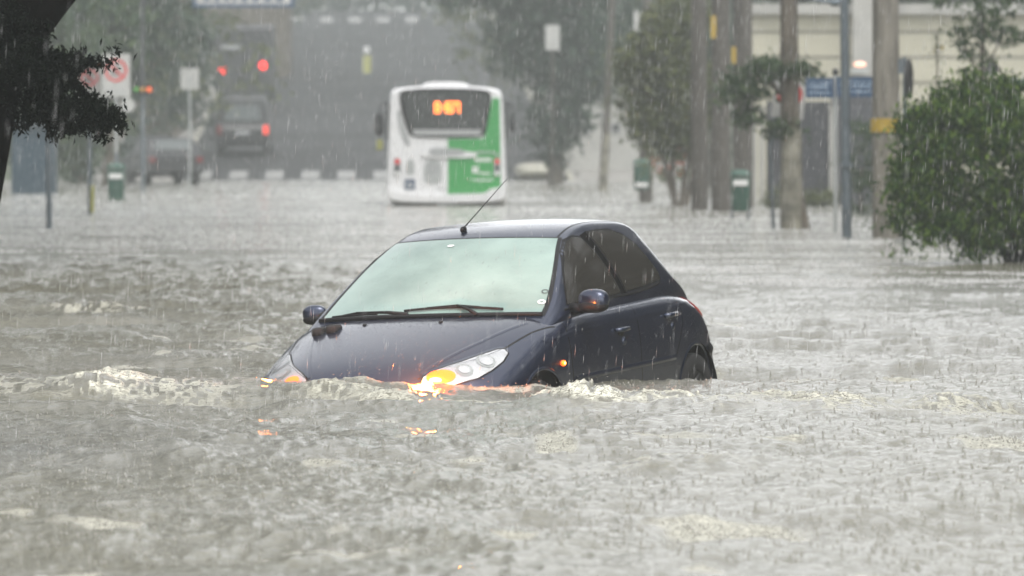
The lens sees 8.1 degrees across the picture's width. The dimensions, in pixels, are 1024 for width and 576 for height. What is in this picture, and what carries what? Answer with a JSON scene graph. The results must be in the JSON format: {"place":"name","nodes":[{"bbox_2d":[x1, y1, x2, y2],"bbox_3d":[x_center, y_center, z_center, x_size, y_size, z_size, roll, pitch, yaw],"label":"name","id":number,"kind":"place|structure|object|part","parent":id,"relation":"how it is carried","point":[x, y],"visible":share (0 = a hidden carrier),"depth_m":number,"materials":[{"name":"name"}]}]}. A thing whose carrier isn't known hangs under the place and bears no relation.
{"place":"outdoors","nodes":[
{"label":"outdoors","id":0,"kind":"place"},
{"bbox_2d":[93,74,215,180],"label":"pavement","id":1,"kind":"structure","parent":0,"point":[165,176],"depth_m":272.17,"materials":[{"name":"grey concrete"}]},
{"bbox_2d":[183,11,566,179],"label":"road","id":2,"kind":"structure","parent":0,"point":[324,121],"depth_m":317.13,"materials":[{"name":"grey asphalt"}]},
{"bbox_2d":[46,134,51,228],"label":"bollard post","id":3,"kind":"object","parent":2,"relation":"on","point":[48,185],"visible":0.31,"depth_m":111.67,"materials":[{"name":"metal"}]},
{"bbox_2d":[78,53,100,214],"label":"parking sign","id":4,"kind":"object","parent":2,"relation":"on","point":[93,79],"visible":0.34,"depth_m":132.06,"materials":[{"name":"metal"}]},
{"bbox_2d":[106,152,125,199],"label":"litter bin","id":5,"kind":"object","parent":2,"relation":"on","point":[116,182],"visible":0.98,"depth_m":165.84,"materials":[{"name":"green plastic"}]},
{"bbox_2d":[102,54,134,151],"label":"parking sign","id":6,"kind":"object","parent":2,"relation":"on","point":[117,82],"visible":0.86,"depth_m":171.87,"materials":[{"name":"metal"}]},
{"bbox_2d":[133,85,152,191],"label":"traffic signal","id":7,"kind":"object","parent":2,"relation":"on","point":[142,90],"visible":0.99,"depth_m":190.02,"materials":[{"name":"paint"}]},
{"bbox_2d":[180,68,198,188],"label":"square sign","id":8,"kind":"object","parent":2,"relation":"on","point":[189,79],"visible":0.95,"depth_m":204.87,"materials":[{"name":"metal"}]},
{"bbox_2d":[141,0,293,189],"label":"direction sign","id":9,"kind":"object","parent":2,"relation":"on","point":[243,3],"visible":0.67,"depth_m":199.76,"materials":[{"name":"metal"}]},
{"bbox_2d":[216,96,273,154],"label":"dark car","id":10,"kind":"object","parent":2,"relation":"on","point":[250,125],"visible":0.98,"depth_m":262.00,"materials":[{"name":"black paint"}]},
{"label":"rear window","id":11,"kind":"part","parent":10,"relation":"part of","materials":[{"name":"grey glass"}]},
{"bbox_2d":[215,24,276,106],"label":"box lorry","id":12,"kind":"object","parent":2,"relation":"on","point":[258,33],"visible":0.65,"depth_m":299.76,"materials":[{"name":"grey metal"}]},
{"bbox_2d":[216,32,242,89],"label":"rear door","id":13,"kind":"structure","parent":12,"relation":"in","point":[236,62],"depth_m":299.72,"materials":[{"name":"grey metal"}]},
{"bbox_2d":[243,32,269,89],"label":"rear door","id":14,"kind":"structure","parent":12,"relation":"in","point":[255,37],"depth_m":299.72,"materials":[{"name":"grey metal"}]},
{"bbox_2d":[200,171,520,178],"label":"crosswalk","id":15,"kind":"structure","parent":2,"relation":"on","point":[304,175],"depth_m":249.46,"materials":[{"name":"paint"}]},
{"bbox_2d":[363,47,370,77],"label":"yellow board","id":16,"kind":"object","parent":2,"relation":"on","point":[366,64],"visible":1,"depth_m":329.84,"materials":[{"name":"yellow paint"}]},
{"bbox_2d":[293,17,474,21],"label":"crosswalk","id":17,"kind":"structure","parent":2,"relation":"on","point":[358,19],"depth_m":409.63,"materials":[{"name":"paint"}]},
{"bbox_2d":[375,82,514,205],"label":"city bus","id":18,"kind":"object","parent":2,"relation":"on","point":[446,143],"visible":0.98,"depth_m":150.96,"materials":[{"name":"white metal"}]},
{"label":"side window","id":19,"kind":"part","parent":18,"relation":"part of","materials":[{"name":"grey glass"}]},
{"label":"rear window","id":20,"kind":"part","parent":18,"relation":"part of","materials":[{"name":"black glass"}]},
{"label":"side window","id":21,"kind":"part","parent":18,"relation":"part of","materials":[{"name":"grey glass"}]},
{"bbox_2d":[263,179,716,386],"bbox_3d":[-0.155,0.247,42.180,1.898,1.764,3.822,0,1,18],"label":"hatchback car","id":22,"kind":"object","parent":2,"relation":"on","point":[513,302],"visible":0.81,"depth_m":41.56,"materials":[{"name":"blue paint"}]},
{"bbox_3d":[0.373,-0.108,41.780,0.228,0.392,0.899,0,1,20],"label":"side window","id":23,"kind":"part","parent":22,"relation":"part of","materials":[{"name":"black glass"}]},
{"bbox_3d":[0.671,-0.166,42.526,0.214,0.372,0.811,0,1,21],"label":"side window","id":24,"kind":"part","parent":22,"relation":"part of","materials":[{"name":"black glass"}]},
{"bbox_2d":[418,0,625,183],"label":"tree","id":25,"kind":"object","parent":2,"relation":"on","point":[573,55],"visible":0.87,"depth_m":225.27,"materials":[{"name":"green plant"}]},
{"bbox_2d":[514,163,546,179],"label":"car","id":26,"kind":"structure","parent":2,"relation":"on","point":[526,171],"depth_m":245.84,"materials":[{"name":"paint"}]},
{"bbox_2d":[598,0,615,190],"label":"leaning pole","id":27,"kind":"object","parent":2,"relation":"on","point":[604,159],"visible":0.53,"depth_m":195.35,"materials":[{"name":"grey"}]},
{"bbox_2d":[632,159,650,189],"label":"litter bin","id":28,"kind":"object","parent":2,"relation":"on","point":[641,182],"visible":0.77,"depth_m":159.85,"materials":[{"name":"green plastic"}]},
{"bbox_2d":[639,141,651,201],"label":"stump post","id":29,"kind":"object","parent":2,"relation":"on","point":[645,195],"visible":0.37,"depth_m":161.07,"materials":[{"name":"grey"}]},
{"bbox_2d":[633,148,690,188],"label":"flowering shrub","id":30,"kind":"object","parent":2,"relation":"on","point":[679,171],"visible":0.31,"depth_m":157.94,"materials":[{"name":"green plant"}]},
{"bbox_2d":[591,0,732,206],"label":"tree","id":31,"kind":"object","parent":2,"relation":"on","point":[644,67],"visible":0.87,"depth_m":149.61,"materials":[{"name":"green plant"}]},
{"bbox_2d":[691,0,707,209],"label":"utility pole","id":32,"kind":"object","parent":2,"relation":"on","point":[699,157],"visible":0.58,"depth_m":142.01,"materials":[{"name":"grey concrete"}]},
{"bbox_2d":[730,170,750,219],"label":"litter bin","id":33,"kind":"object","parent":2,"relation":"on","point":[740,192],"visible":0.91,"depth_m":125.87,"materials":[{"name":"green plastic"}]},
{"bbox_2d":[703,0,826,229],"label":"tree","id":34,"kind":"object","parent":2,"relation":"on","point":[787,69],"visible":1,"depth_m":111.83,"materials":[{"name":"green plant"}]},
{"bbox_2d":[768,80,805,227],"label":"parking sign","id":35,"kind":"object","parent":2,"relation":"on","point":[775,111],"visible":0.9,"depth_m":112.91,"materials":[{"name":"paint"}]},
{"bbox_2d":[312,0,479,10],"label":"sky","id":36,"kind":"structure","parent":0,"point":[401,9],"materials":[{"name":"grey"}]},
{"bbox_2d":[4,0,813,180],"bbox_3d":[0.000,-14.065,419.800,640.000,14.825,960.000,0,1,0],"label":"ground","id":37,"kind":"structure","parent":0,"point":[8,175],"depth_m":255.05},
{"bbox_2d":[11,122,57,193],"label":"blue kiosk","id":38,"kind":"object","parent":37,"relation":"on","point":[28,163],"visible":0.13,"depth_m":184.97,"materials":[{"name":"blue"}]},
{"bbox_2d":[6,0,170,183],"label":"hill tree","id":39,"kind":"object","parent":37,"relation":"on","point":[68,32],"visible":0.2,"depth_m":203.31,"materials":[{"name":"green plant"}]},
{"bbox_2d":[10,3,175,182],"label":"hill tree","id":40,"kind":"object","parent":37,"relation":"on","point":[81,178],"visible":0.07,"depth_m":231.63,"materials":[{"name":"green plant"}]},
{"bbox_2d":[63,0,185,137],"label":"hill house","id":41,"kind":"structure","parent":37,"relation":"on","point":[177,132],"depth_m":272.94,"materials":[{"name":"grey"}]},
{"bbox_2d":[50,0,221,186],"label":"hill tree","id":42,"kind":"object","parent":37,"relation":"on","point":[161,50],"visible":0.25,"depth_m":213.32,"materials":[{"name":"green plant"}]},
{"bbox_2d":[121,0,224,149],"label":"hill tree","id":43,"kind":"object","parent":37,"relation":"on","point":[179,102],"visible":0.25,"depth_m":261.70,"materials":[{"name":"green plant"}]},
{"bbox_2d":[103,0,294,137],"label":"hill tree","id":44,"kind":"object","parent":37,"relation":"on","point":[254,80],"visible":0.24,"depth_m":251.80,"materials":[{"name":"green plant"}]},
{"bbox_2d":[194,95,215,143],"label":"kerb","id":45,"kind":"structure","parent":37,"relation":"on","point":[199,132],"depth_m":279.42,"materials":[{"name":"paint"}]},
{"bbox_2d":[185,0,240,122],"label":"hill tree","id":46,"kind":"object","parent":37,"relation":"on","point":[213,35],"visible":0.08,"depth_m":284.71,"materials":[{"name":"green plant"}]},
{"bbox_2d":[185,7,292,76],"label":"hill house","id":47,"kind":"structure","parent":37,"relation":"on","point":[281,18],"depth_m":330.82,"materials":[{"name":"grey"}]},
{"bbox_2d":[199,30,214,55],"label":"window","id":48,"kind":"structure","parent":47,"relation":"in","point":[209,36],"depth_m":330.79,"materials":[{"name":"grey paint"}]},
{"bbox_2d":[293,3,310,28],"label":"hill tree","id":49,"kind":"object","parent":37,"relation":"on","point":[298,13],"visible":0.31,"depth_m":342.97,"materials":[{"name":"green plant"}]},
{"bbox_2d":[293,0,327,19],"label":"hill tree","id":50,"kind":"object","parent":37,"relation":"on","point":[313,6],"visible":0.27,"depth_m":381.51,"materials":[{"name":"green plant"}]},
{"bbox_2d":[293,0,478,10],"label":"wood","id":51,"kind":"object","parent":37,"relation":"on","point":[348,5],"visible":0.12,"depth_m":484.54,"materials":[{"name":"plant"}]},
{"bbox_2d":[423,0,595,103],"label":"hill tree","id":52,"kind":"object","parent":37,"relation":"on","point":[463,52],"visible":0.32,"depth_m":299.87,"materials":[{"name":"green plant"}]},
{"bbox_2d":[490,15,573,180],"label":"kerb","id":53,"kind":"structure","parent":37,"relation":"on","point":[568,175],"depth_m":299.83,"materials":[{"name":"paint"}]},
{"bbox_2d":[524,0,709,64],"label":"hill tree","id":54,"kind":"object","parent":37,"relation":"on","point":[639,11],"visible":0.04,"depth_m":268.72,"materials":[{"name":"green plant"}]},
{"bbox_2d":[563,42,690,174],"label":"pale house","id":55,"kind":"structure","parent":37,"relation":"on","point":[624,155],"depth_m":249.96,"materials":[{"name":"beige"}]},
{"bbox_2d":[611,123,619,132],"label":"window","id":56,"kind":"structure","parent":55,"relation":"in","point":[615,128],"depth_m":249.87,"materials":[{"name":"grey paint"}]},
{"bbox_2d":[634,0,650,134],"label":"banner post","id":57,"kind":"object","parent":37,"relation":"on","point":[636,17],"visible":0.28,"depth_m":204.79,"materials":[{"name":"grey metal"}]},
{"bbox_2d":[571,0,815,185],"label":"hill tree","id":58,"kind":"object","parent":37,"relation":"on","point":[627,7],"visible":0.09,"depth_m":213.79,"materials":[{"name":"green plant"}]},
{"bbox_2d":[711,0,730,210],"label":"utility pole","id":59,"kind":"object","parent":37,"relation":"on","point":[720,145],"visible":0.65,"depth_m":139.87,"materials":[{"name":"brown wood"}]},
{"bbox_2d":[731,0,752,208],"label":"utility pole","id":60,"kind":"object","parent":37,"relation":"on","point":[742,146],"visible":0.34,"depth_m":144.15,"materials":[{"name":"brown wood"}]},
{"bbox_2d":[753,117,756,205],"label":"gate post","id":61,"kind":"object","parent":37,"relation":"on","point":[754,167],"visible":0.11,"depth_m":149.87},
{"bbox_2d":[756,178,841,207],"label":"hedge","id":62,"kind":"object","parent":37,"relation":"on","point":[828,195],"visible":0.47,"depth_m":147.91,"materials":[{"name":"green plant"}]},
{"bbox_2d":[809,0,853,236],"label":"street lamp","id":63,"kind":"object","parent":37,"relation":"on","point":[846,165],"visible":0.89,"depth_m":101.92,"materials":[{"name":"metal"}]},
{"bbox_2d":[806,68,871,232],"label":"street name sign","id":64,"kind":"object","parent":37,"relation":"on","point":[830,87],"visible":0.89,"depth_m":106.91,"materials":[{"name":"metal"}]},
{"bbox_2d":[830,115,871,215],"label":"hedge","id":65,"kind":"object","parent":37,"relation":"on","point":[866,180],"visible":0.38,"depth_m":131.92,"materials":[{"name":"green plant"}]},
{"bbox_2d":[831,97,871,204],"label":"garage door","id":66,"kind":"structure","parent":37,"relation":"on","point":[861,107],"depth_m":152.97,"materials":[{"name":"grey metal"}]},
{"bbox_2d":[758,0,949,3],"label":"tree","id":67,"kind":"object","parent":37,"relation":"on","point":[850,1],"visible":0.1,"depth_m":185.53,"materials":[{"name":"green plant"}]},
{"bbox_2d":[870,0,902,238],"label":"utility pole","id":68,"kind":"object","parent":37,"relation":"on","point":[887,66],"visible":0.59,"depth_m":100.71,"materials":[{"name":"concrete"}]},
{"bbox_2d":[752,0,1023,197],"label":"cream building","id":69,"kind":"structure","parent":37,"relation":"on","point":[819,31],"depth_m":171.91,"materials":[{"name":"yellow"}]},
{"bbox_2d":[850,62,867,72],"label":"wall lamp","id":70,"kind":"object","parent":69,"relation":"attached to","point":[859,64],"visible":1,"depth_m":170.38,"materials":[{"name":"beige"}]},
{"bbox_2d":[902,57,913,241],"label":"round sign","id":71,"kind":"object","parent":37,"relation":"on","point":[908,78],"visible":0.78,"depth_m":97.94,"materials":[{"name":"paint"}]},
{"bbox_2d":[924,27,944,92],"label":"sapling","id":72,"kind":"object","parent":37,"relation":"on","point":[937,46],"visible":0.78,"depth_m":107.94,"materials":[{"name":"green plant"}]},
{"bbox_2d":[863,55,1023,264],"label":"bush","id":73,"kind":"object","parent":37,"relation":"on","point":[931,131],"visible":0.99,"depth_m":79.59,"materials":[{"name":"green plant"}]},
{"bbox_2d":[904,0,1022,3],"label":"tree","id":74,"kind":"object","parent":37,"relation":"on","point":[968,1],"visible":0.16,"depth_m":189.15,"materials":[{"name":"green plant"}]},
{"bbox_2d":[910,121,1020,207],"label":"hedge","id":75,"kind":"object","parent":37,"relation":"on","point":[966,164],"visible":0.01,"depth_m":133.88,"materials":[{"name":"green plant"}]},
{"bbox_2d":[933,0,1023,178],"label":"tree","id":76,"kind":"object","parent":37,"relation":"on","point":[982,32],"visible":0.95,"depth_m":103.90,"materials":[{"name":"green plant"}]},
{"bbox_2d":[987,62,998,175],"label":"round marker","id":77,"kind":"object","parent":37,"relation":"on","point":[993,64],"visible":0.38,"depth_m":99.95,"materials":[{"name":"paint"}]},
{"bbox_2d":[0,180,1023,575],"bbox_3d":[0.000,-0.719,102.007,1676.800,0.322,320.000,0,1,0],"label":"flood water","id":78,"kind":"structure","parent":0,"point":[180,298],"depth_m":34.98,"materials":[{"name":"liquid"}]},
{"bbox_2d":[0,0,136,201],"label":"tree","id":79,"kind":"object","parent":78,"relation":"on","point":[35,66],"visible":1,"depth_m":30.77,"materials":[{"name":"green plant"}]},
{"bbox_2d":[122,137,202,184],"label":"parked car","id":80,"kind":"object","parent":78,"relation":"on","point":[166,154],"visible":0.91,"depth_m":222.34,"materials":[{"name":"silver metal"}]},
{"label":"rear window","id":81,"kind":"part","parent":80,"relation":"part of","materials":[{"name":"grey glass"}]},
{"bbox_2d":[0,180,1023,294],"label":"splashes","id":82,"kind":"object","parent":78,"relation":"on","point":[808,281],"visible":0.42,"depth_m":107.19,"materials":[{"name":"white liquid"}]},
{"bbox_2d":[0,248,1023,575],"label":"rain splashes","id":83,"kind":"object","parent":78,"relation":"on","point":[90,560],"visible":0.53,"depth_m":28.62,"materials":[{"name":"grey liquid"}]},
{"bbox_2d":[2,301,1023,575],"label":"spray","id":84,"kind":"object","parent":78,"relation":"on","point":[706,527],"visible":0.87,"depth_m":25.96,"materials":[{"name":"grey liquid"}]},
{"bbox_2d":[545,25,559,185],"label":"sign","id":85,"kind":"object","parent":78,"relation":"on","point":[552,38],"visible":1,"depth_m":214.88,"materials":[{"name":"white metal"}]},
{"bbox_2d":[492,11,658,180],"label":"pavement","id":86,"kind":"structure","parent":0,"point":[620,175],"depth_m":246.85,"materials":[{"name":"grey concrete"}]},
{"bbox_2d":[759,107,764,205],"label":"gate post","id":87,"kind":"object","parent":86,"relation":"on","point":[761,166],"visible":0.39,"depth_m":149.87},
{"bbox_2d":[828,107,838,203],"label":"gate post","id":88,"kind":"object","parent":86,"relation":"on","point":[830,146],"visible":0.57,"depth_m":149.86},
{"bbox_2d":[766,101,829,205],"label":"metal gate","id":89,"kind":"structure","parent":88,"relation":"attached to","point":[815,156],"depth_m":149.99,"materials":[{"name":"grey metal"}]}
]}

